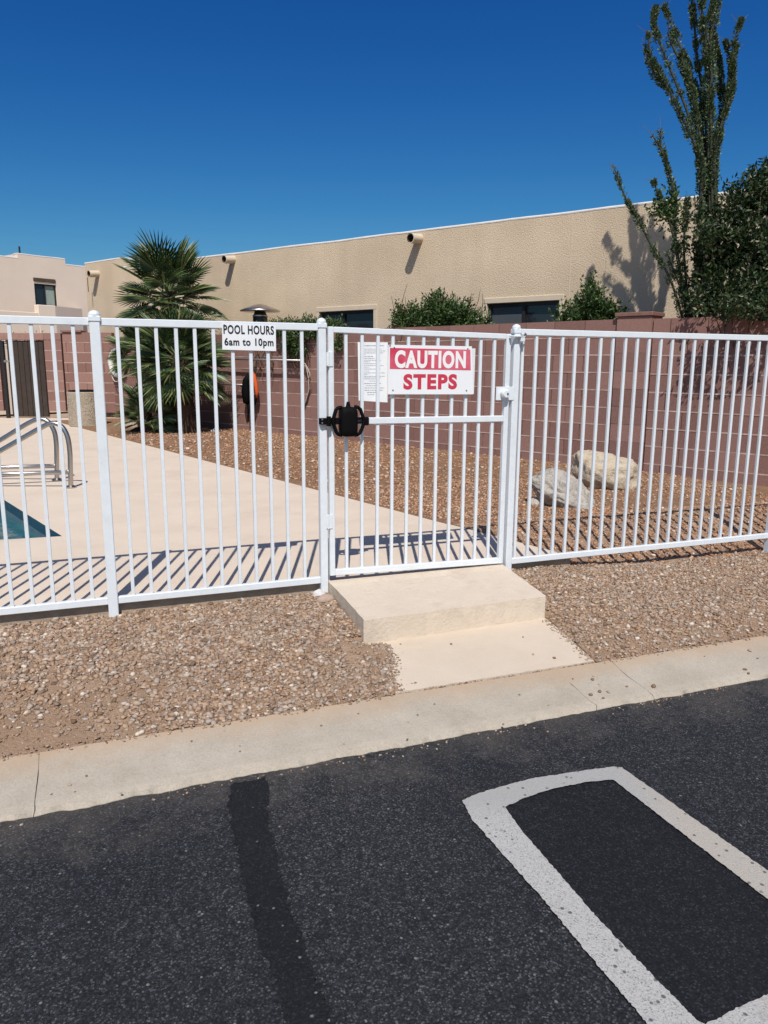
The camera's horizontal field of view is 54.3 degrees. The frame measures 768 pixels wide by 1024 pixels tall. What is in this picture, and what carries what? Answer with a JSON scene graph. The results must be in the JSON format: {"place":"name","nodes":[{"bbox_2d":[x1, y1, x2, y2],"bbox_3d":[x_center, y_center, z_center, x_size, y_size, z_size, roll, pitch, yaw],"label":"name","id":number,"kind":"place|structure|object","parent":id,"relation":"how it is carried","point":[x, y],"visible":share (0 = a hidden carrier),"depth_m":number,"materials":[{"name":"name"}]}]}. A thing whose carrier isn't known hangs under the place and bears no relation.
{"place":"outdoors","nodes":[
{"label":"outdoors","id":0,"kind":"place"},
{"bbox_2d":[0,246,88,414],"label":"house","id":1,"kind":"structure","parent":0,"point":[28,282],"depth_m":24.77,"materials":[{"name":"paint"}]},
{"bbox_2d":[34,283,56,305],"bbox_3d":[-11.343,-7.244,25.019,0.050,0.717,0.763,9,14,37],"label":"window","id":2,"kind":"structure","parent":1,"relation":"in","point":[45,294],"depth_m":25.03,"materials":[{"name":"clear glass"}]},
{"bbox_2d":[0,417,570,624],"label":"pool deck","id":3,"kind":"structure","parent":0,"point":[36,526],"depth_m":5.48,"materials":[{"name":"beige concrete"}]},
{"bbox_2d":[0,340,5,410],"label":"block wall","id":4,"kind":"structure","parent":3,"relation":"on","point":[2,403],"depth_m":16.69,"materials":[{"name":"brown brick"}]},
{"bbox_2d":[0,510,38,539],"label":"water","id":5,"kind":"structure","parent":3,"relation":"in","point":[15,529],"depth_m":6.10,"materials":[{"name":"teal liquid"}]},
{"bbox_2d":[0,417,61,480],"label":"handrail","id":6,"kind":"object","parent":3,"relation":"on","point":[55,465],"visible":0.83,"depth_m":7.82,"materials":[{"name":"metal"}]},
{"bbox_2d":[0,333,67,410],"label":"block wall","id":7,"kind":"structure","parent":3,"relation":"on","point":[46,337],"depth_m":16.56,"materials":[{"name":"brown brick"}]},
{"bbox_2d":[0,340,49,417],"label":"door","id":8,"kind":"structure","parent":7,"relation":"attached to","point":[24,378],"depth_m":16.65,"materials":[{"name":"brown wood"}]},
{"bbox_2d":[0,421,76,488],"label":"handrail","id":9,"kind":"object","parent":3,"relation":"on","point":[69,472],"visible":0.88,"depth_m":7.36,"materials":[{"name":"metal"}]},
{"bbox_2d":[67,389,95,426],"bbox_3d":[-5.869,-2.047,14.721,0.677,0.709,0.663,0,11,0],"label":"litter bin","id":10,"kind":"object","parent":3,"relation":"on","point":[87,404],"visible":0.61,"depth_m":14.45,"materials":[{"name":"beige stone"}]},
{"bbox_2d":[60,330,115,412],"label":"block wall","id":11,"kind":"structure","parent":3,"relation":"on","point":[84,359],"depth_m":16.51,"materials":[{"name":"brick"}]},
{"bbox_2d":[0,412,597,662],"bbox_3d":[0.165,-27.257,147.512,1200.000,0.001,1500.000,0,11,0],"label":"ground","id":12,"kind":"structure","parent":0,"point":[63,415],"depth_m":23.68,"materials":[{"name":"soil"}]},
{"bbox_2d":[0,305,82,414],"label":"garden wall","id":13,"kind":"structure","parent":12,"relation":"on","point":[49,310],"depth_m":24.19,"materials":[{"name":"reddish concrete block"},{"name":"mortar"}]},
{"bbox_2d":[84,190,760,416],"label":"house","id":14,"kind":"structure","parent":12,"relation":"on","point":[529,269],"depth_m":11.84,"materials":[{"name":"beige paint"}]},
{"bbox_2d":[316,304,376,327],"bbox_3d":[-0.655,-3.024,13.415,1.391,1.290,0.122,9,14,36],"label":"window","id":15,"kind":"structure","parent":14,"relation":"in","point":[367,317],"depth_m":13.26,"materials":[{"name":"black glass"}]},
{"bbox_2d":[483,294,563,323],"bbox_3d":[2.099,-2.607,11.376,1.332,1.290,0.122,9,14,36],"label":"window","id":16,"kind":"structure","parent":14,"relation":"in","point":[530,311],"depth_m":11.30,"materials":[{"name":"black glass"}]},
{"bbox_2d":[0,554,767,757],"bbox_3d":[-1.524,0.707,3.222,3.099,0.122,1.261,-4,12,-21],"label":"gravel","id":17,"kind":"structure","parent":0,"point":[272,670],"depth_m":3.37,"materials":[{"name":"beige gravel"}]},
{"bbox_2d":[0,310,327,616],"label":"pool fence","id":18,"kind":"object","parent":17,"relation":"on","point":[94,321],"visible":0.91,"depth_m":3.83,"materials":[{"name":"white metal"}]},
{"bbox_2d":[222,323,275,350],"bbox_3d":[-0.696,-0.901,3.862,0.280,0.134,0.006,-4,12,-21],"label":"sign","id":19,"kind":"object","parent":18,"relation":"attached to","point":[248,337],"visible":1,"depth_m":3.86,"materials":[{"name":"metal"}]},
{"bbox_2d":[326,327,514,575],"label":"gate","id":20,"kind":"structure","parent":18,"relation":"attached to","point":[505,393],"depth_m":4.35,"materials":[{"name":"white metal"}]},
{"bbox_2d":[319,402,368,436],"bbox_3d":[-0.212,-0.506,4.096,0.284,0.194,0.068,-4,12,-21],"label":"gate lock","id":21,"kind":"object","parent":20,"relation":"attached to","point":[346,420],"visible":1,"depth_m":4.08,"materials":[{"name":"black plastic"}]},
{"bbox_2d":[358,342,387,401],"bbox_3d":[-0.060,-0.777,4.171,0.182,0.332,0.003,-4,12,-21],"label":"sign","id":22,"kind":"object","parent":20,"relation":"attached to","point":[369,371],"visible":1,"depth_m":4.17,"materials":[{"name":"white paper"}]},
{"bbox_2d":[388,345,472,393],"bbox_3d":[0.272,-0.806,4.251,0.535,0.275,0.007,-4,12,-21],"label":"sign","id":23,"kind":"object","parent":20,"relation":"attached to","point":[420,369],"visible":1,"depth_m":4.25,"materials":[{"name":"metal"}]},
{"bbox_2d":[313,589,324,595],"bbox_3d":[-0.369,0.468,4.245,0.071,0.067,0.059,-2,11,-11],"label":"stone","id":24,"kind":"object","parent":17,"relation":"on","point":[319,592],"visible":0.61,"depth_m":4.23,"materials":[{"name":"white stone"}]},
{"bbox_2d":[316,594,333,602],"bbox_3d":[-0.329,0.486,4.148,0.110,0.064,0.083,-6,13,-28],"label":"stone","id":25,"kind":"object","parent":17,"relation":"on","point":[323,598],"visible":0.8,"depth_m":4.12,"materials":[{"name":"beige stone"}]},
{"bbox_2d":[0,678,767,1023],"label":"road","id":26,"kind":"structure","parent":0,"point":[414,896],"depth_m":2.09,"materials":[{"name":"black asphalt"}]},
{"bbox_2d":[227,776,335,1023],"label":"crack seal","id":27,"kind":"object","parent":26,"relation":"on","point":[282,945],"visible":1,"depth_m":1.99,"materials":[{"name":"black asphalt"}]},
{"bbox_2d":[9,687,725,826],"bbox_3d":[0.514,0.875,2.972,4.881,0.011,0.094,-4,12,-21],"label":"grit","id":28,"kind":"object","parent":26,"relation":"on","point":[153,799],"visible":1,"depth_m":2.88,"materials":[{"name":"stone"}]},
{"bbox_2d":[0,635,767,821],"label":"kerb","id":29,"kind":"structure","parent":26,"relation":"on","point":[162,762],"depth_m":2.91,"materials":[{"name":"concrete"}]},
{"bbox_2d":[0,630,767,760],"bbox_3d":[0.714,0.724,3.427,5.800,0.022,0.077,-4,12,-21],"label":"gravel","id":30,"kind":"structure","parent":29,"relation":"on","point":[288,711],"depth_m":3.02,"materials":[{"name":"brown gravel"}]},
{"bbox_2d":[462,766,767,1023],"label":"parking line","id":31,"kind":"object","parent":26,"relation":"on","point":[650,998],"visible":1,"depth_m":2.14,"materials":[{"name":"white paint"}]},
{"bbox_2d":[506,780,767,1023],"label":"painted patch","id":32,"kind":"object","parent":26,"relation":"on","point":[682,918],"visible":1,"depth_m":2.07,"materials":[{"name":"black asphalt"}]},
{"bbox_2d":[0,0,767,265],"label":"sky","id":33,"kind":"structure","parent":0,"point":[229,126],"materials":[{"name":"blue"}]},
{"bbox_2d":[55,418,767,523],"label":"gravel bed","id":34,"kind":"object","parent":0,"point":[116,429],"visible":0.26,"depth_m":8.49,"materials":[{"name":"brown gravel"}]},
{"bbox_2d":[125,420,138,427],"bbox_3d":[-4.732,-1.608,14.009,0.246,0.254,0.282,-10,15,-43],"label":"stone","id":35,"kind":"object","parent":34,"relation":"on","point":[128,424],"visible":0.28,"depth_m":13.91,"materials":[{"name":"beige stone"}]},
{"bbox_2d":[104,326,170,426],"bbox_3d":[-4.455,-2.553,13.764,1.351,2.046,1.331,-9,15,-40],"label":"fan palm","id":36,"kind":"object","parent":34,"relation":"on","point":[128,332],"visible":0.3,"depth_m":13.44,"materials":[{"name":"green plant"}]},
{"bbox_2d":[111,377,177,432],"bbox_3d":[-4.131,-1.823,13.116,1.280,1.120,1.311,0,11,0],"label":"fan palm","id":37,"kind":"object","parent":34,"relation":"on","point":[131,413],"visible":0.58,"depth_m":12.96,"materials":[{"name":"green plant"}]},
{"bbox_2d":[112,226,229,426],"bbox_3d":[-3.960,-3.426,14.098,2.235,3.636,2.122,-6,13,-30],"label":"fan palm","id":38,"kind":"object","parent":34,"relation":"on","point":[167,269],"visible":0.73,"depth_m":13.57,"materials":[{"name":"green plant"}]},
{"bbox_2d":[115,305,230,433],"bbox_3d":[-3.542,-2.460,12.840,1.834,2.231,1.936,8,13,34],"label":"fan palm","id":39,"kind":"object","parent":34,"relation":"on","point":[187,380],"visible":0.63,"depth_m":12.59,"materials":[{"name":"green plant"}]},
{"bbox_2d":[240,304,279,321],"bbox_3d":[-2.301,-2.561,14.073,0.744,2.609,0.744,0,11,0],"label":"patio heater","id":40,"kind":"object","parent":34,"relation":"on","point":[259,311],"visible":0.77,"depth_m":13.74,"materials":[{"name":"metal"}]},
{"bbox_2d":[112,319,616,463],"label":"block wall","id":41,"kind":"structure","parent":34,"relation":"on","point":[225,413],"depth_m":10.31,"materials":[{"name":"brown brick"}]},
{"bbox_2d":[107,348,124,381],"bbox_3d":[-5.777,-3.181,16.194,0.679,0.728,0.130,10,15,41],"label":"life ring","id":42,"kind":"object","parent":41,"relation":"hanging from","point":[109,362],"visible":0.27,"depth_m":16.29,"materials":[{"name":"white plastic"}]},
{"bbox_2d":[219,383,241,386],"bbox_3d":[-3.083,-2.372,13.884,1.905,0.056,0.135,10,15,41],"label":"pool pole","id":43,"kind":"object","parent":41,"relation":"attached to","point":[240,385],"visible":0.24,"depth_m":13.58,"materials":[{"name":"grey metal"}]},
{"bbox_2d":[241,372,258,420],"bbox_3d":[-2.349,-2.030,13.151,0.410,0.887,0.170,10,15,41],"label":"rescue tube","id":44,"kind":"object","parent":41,"relation":"hanging from","point":[245,390],"visible":0.74,"depth_m":13.13,"materials":[{"name":"plastic"}]},
{"bbox_2d":[220,358,299,362],"bbox_3d":[-2.514,-2.703,13.275,3.326,0.096,0.157,10,15,41],"label":"pool pole","id":45,"kind":"object","parent":41,"relation":"attached to","point":[292,360],"visible":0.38,"depth_m":12.74,"materials":[{"name":"grey metal"}]},
{"bbox_2d":[253,342,309,380],"bbox_3d":[-1.803,-2.579,12.668,1.618,0.705,0.022,10,15,41],"label":"dead vine","id":46,"kind":"object","parent":41,"relation":"attached to","point":[260,365],"visible":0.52,"depth_m":12.89,"materials":[{"name":"brown plant"}]},
{"bbox_2d":[256,312,348,362],"bbox_3d":[-1.279,-2.875,12.319,2.223,0.816,0.848,10,15,42],"label":"vine","id":47,"kind":"object","parent":41,"relation":"on","point":[292,338],"visible":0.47,"depth_m":12.16,"materials":[{"name":"green plant"}]},
{"bbox_2d":[304,363,310,406],"bbox_3d":[-1.290,-2.054,12.313,0.264,0.848,0.034,10,15,41],"label":"cable loop","id":48,"kind":"object","parent":41,"relation":"hanging from","point":[309,390],"visible":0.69,"depth_m":12.26,"materials":[{"name":"plastic"}]},
{"bbox_2d":[387,286,494,342],"bbox_3d":[0.877,-2.409,11.145,1.691,1.889,0.883,0,11,0],"label":"shrub","id":49,"kind":"object","parent":34,"relation":"on","point":[442,310],"visible":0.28,"depth_m":10.90,"materials":[{"name":"green plant"}]},
{"bbox_2d":[531,497,545,505],"bbox_3d":[1.378,-0.084,6.681,0.154,0.102,0.118,0,11,0],"label":"stone","id":50,"kind":"object","parent":34,"relation":"on","point":[535,501],"visible":0.35,"depth_m":6.64,"materials":[{"name":"beige stone"}]},
{"bbox_2d":[532,468,595,508],"bbox_3d":[1.623,-0.160,6.703,0.727,0.358,0.513,23,15,-10],"label":"boulder","id":51,"kind":"object","parent":34,"relation":"on","point":[561,488],"visible":0.55,"depth_m":6.55,"materials":[{"name":"grey stone"}]},
{"bbox_2d":[547,269,631,321],"bbox_3d":[2.682,-2.131,9.667,1.271,1.936,0.847,0,11,0],"label":"shrub","id":52,"kind":"object","parent":34,"relation":"on","point":[591,305],"visible":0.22,"depth_m":9.44,"materials":[{"name":"green plant"}]},
{"bbox_2d":[571,450,641,490],"bbox_3d":[2.272,-0.385,7.654,0.749,0.495,0.601,22,16,-4],"label":"boulder","id":53,"kind":"object","parent":34,"relation":"on","point":[599,461],"visible":0.53,"depth_m":7.44,"materials":[{"name":"beige stone"}]},
{"bbox_2d":[609,311,664,471],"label":"block pillar","id":54,"kind":"structure","parent":34,"relation":"on","point":[635,321],"depth_m":8.60,"materials":[{"name":"brown brick"}]},
{"bbox_2d":[637,0,746,316],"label":"ocotillo","id":55,"kind":"object","parent":34,"relation":"on","point":[707,161],"visible":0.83,"depth_m":8.26,"materials":[{"name":"green plant"}]},
{"bbox_2d":[369,618,593,696],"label":"entry slab","id":56,"kind":"structure","parent":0,"point":[485,653],"depth_m":3.59,"materials":[{"name":"concrete"}]},
{"bbox_2d":[328,564,545,643],"bbox_3d":[0.319,0.545,4.198,1.164,0.248,0.710,-4,12,-21],"label":"entry step","id":57,"kind":"object","parent":56,"relation":"on","point":[383,608],"visible":0.71,"depth_m":4.00,"materials":[{"name":"concrete"}]},
{"bbox_2d":[371,619,594,693],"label":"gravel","id":58,"kind":"structure","parent":56,"relation":"on","point":[389,654],"depth_m":3.48,"materials":[{"name":"beige gravel"}]},
{"bbox_2d":[335,471,767,564],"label":"gravel","id":59,"kind":"structure","parent":0,"point":[595,519],"depth_m":6.18,"materials":[{"name":"brown gravel"}]},
{"bbox_2d":[453,502,767,661],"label":"gravel bed","id":60,"kind":"object","parent":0,"point":[701,555],"visible":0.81,"depth_m":5.15,"materials":[{"name":"brown gravel"}]},
{"bbox_2d":[503,324,767,569],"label":"pool fence","id":61,"kind":"object","parent":60,"relation":"on","point":[510,558],"visible":0.95,"depth_m":4.86,"materials":[{"name":"white metal"}]},
{"bbox_2d":[509,332,526,341],"bbox_3d":[0.789,-1.026,4.390,0.104,0.054,0.034,-4,12,-21],"label":"post latch","id":62,"kind":"object","parent":61,"relation":"attached to","point":[521,338],"visible":1,"depth_m":4.39,"materials":[{"name":"white paint"}]},
{"bbox_2d":[511,550,767,660],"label":"gravel","id":63,"kind":"structure","parent":60,"relation":"on","point":[637,572],"depth_m":4.32,"materials":[{"name":"beige gravel"}]},
{"bbox_2d":[643,316,767,485],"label":"block wall","id":64,"kind":"structure","parent":60,"relation":"on","point":[702,325],"depth_m":8.06,"materials":[{"name":"brown brick"}]},
{"bbox_2d":[610,126,692,317],"bbox_3d":[2.978,-3.098,8.339,1.116,2.405,0.455,0,11,0],"label":"ocotillo","id":65,"kind":"object","parent":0,"point":[665,209],"visible":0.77,"depth_m":8.28,"materials":[{"name":"green plant"}]},
{"bbox_2d":[672,156,767,348],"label":"tree","id":66,"kind":"object","parent":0,"point":[740,248],"visible":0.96,"depth_m":7.83,"materials":[{"name":"green plant"}]}
]}

